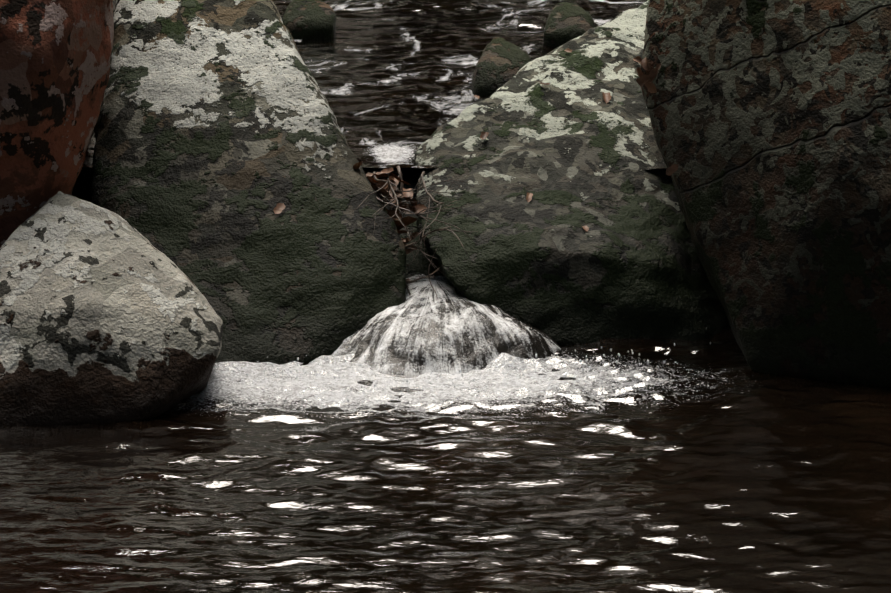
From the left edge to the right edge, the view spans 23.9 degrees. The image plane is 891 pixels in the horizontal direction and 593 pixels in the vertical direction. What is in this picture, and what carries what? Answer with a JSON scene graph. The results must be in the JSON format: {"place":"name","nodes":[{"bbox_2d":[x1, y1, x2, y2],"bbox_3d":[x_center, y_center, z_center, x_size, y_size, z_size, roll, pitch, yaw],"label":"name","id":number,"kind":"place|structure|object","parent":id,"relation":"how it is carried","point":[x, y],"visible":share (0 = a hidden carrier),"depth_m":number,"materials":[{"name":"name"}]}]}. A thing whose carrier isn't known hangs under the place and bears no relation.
{"place":"outdoors","nodes":[
{"label":"outdoors","id":0,"kind":"place"},
{"bbox_2d":[71,170,92,202],"bbox_3d":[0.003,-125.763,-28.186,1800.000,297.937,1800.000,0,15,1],"label":"terrain","id":1,"kind":"structure","parent":0,"point":[82,187],"depth_m":8.87,"materials":[{"name":"black"}]},
{"bbox_2d":[0,0,113,247],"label":"rock","id":2,"kind":"object","parent":1,"relation":"on","point":[55,55],"visible":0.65,"depth_m":5.59,"materials":[{"name":"brown stone"}]},
{"bbox_2d":[0,191,222,425],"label":"boulder","id":3,"kind":"object","parent":1,"relation":"on","point":[107,316],"visible":0.81,"depth_m":5.27,"materials":[{"name":"grey stone"}]},
{"bbox_2d":[91,0,405,364],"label":"boulder","id":4,"kind":"object","parent":1,"relation":"on","point":[219,136],"visible":0.67,"depth_m":6.08,"materials":[{"name":"grey stone"}]},
{"bbox_2d":[81,0,666,170],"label":"water","id":5,"kind":"structure","parent":1,"relation":"on","point":[434,115],"depth_m":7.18,"materials":[{"name":"liquid"}]},
{"bbox_2d":[282,0,335,39],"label":"rock","id":6,"kind":"object","parent":5,"relation":"in","point":[308,19],"visible":0.23,"depth_m":8.67,"materials":[{"name":"green stone"}]},
{"bbox_2d":[471,37,531,95],"bbox_3d":[0.216,-0.721,7.720,0.247,0.456,0.464,0,15,1],"label":"rock","id":7,"kind":"object","parent":5,"relation":"in","point":[501,62],"visible":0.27,"depth_m":7.53,"materials":[{"name":"stone"}]},
{"bbox_2d":[543,2,593,46],"bbox_3d":[0.514,-1.008,8.707,0.241,0.412,0.466,0,15,1],"label":"rock","id":8,"kind":"object","parent":5,"relation":"in","point":[566,22],"visible":0.38,"depth_m":8.50,"materials":[{"name":"green stone"}]},
{"bbox_2d":[364,170,443,277],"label":"rock sill","id":9,"kind":"structure","parent":1,"relation":"on","point":[421,264],"depth_m":6.19,"materials":[{"name":"black stone"}]},
{"bbox_2d":[353,162,426,280],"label":"dead leaves","id":10,"kind":"object","parent":9,"relation":"on","point":[407,220],"visible":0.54,"depth_m":6.14,"materials":[{"name":"brown plant"}]},
{"bbox_2d":[349,163,477,298],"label":"twigs","id":11,"kind":"object","parent":9,"relation":"on","point":[428,276],"visible":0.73,"depth_m":6.00,"materials":[{"name":"brown wood"}]},
{"bbox_2d":[168,351,832,581],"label":"foam patches","id":12,"kind":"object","parent":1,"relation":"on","point":[590,572],"depth_m":5.28,"materials":[{"name":"white liquid"}]},
{"bbox_2d":[0,327,890,592],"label":"water pool","id":13,"kind":"structure","parent":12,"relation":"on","point":[519,495],"depth_m":4.76,"materials":[{"name":"black liquid"}]},
{"bbox_2d":[332,170,560,374],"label":"waterfall","id":14,"kind":"structure","parent":13,"relation":"on","point":[422,329],"depth_m":5.72,"materials":[{"name":"white liquid"}]},
{"bbox_2d":[229,342,710,401],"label":"cascade splash droplets","id":15,"kind":"object","parent":13,"relation":"on","point":[462,375],"visible":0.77,"depth_m":5.56,"materials":[{"name":"white liquid"}]},
{"bbox_2d":[415,1,729,344],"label":"boulder","id":16,"kind":"object","parent":1,"relation":"on","point":[570,150],"visible":0.54,"depth_m":6.16,"materials":[{"name":"grey stone"}]},
{"bbox_2d":[273,48,678,230],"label":"fallen leaves","id":17,"kind":"object","parent":16,"relation":"on","point":[643,79],"visible":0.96,"depth_m":5.80,"materials":[{"name":"brown plant"}]},
{"bbox_2d":[640,0,890,386],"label":"rock","id":18,"kind":"object","parent":1,"relation":"on","point":[771,122],"visible":0.9,"depth_m":5.53,"materials":[{"name":"grey stone"}]}
]}

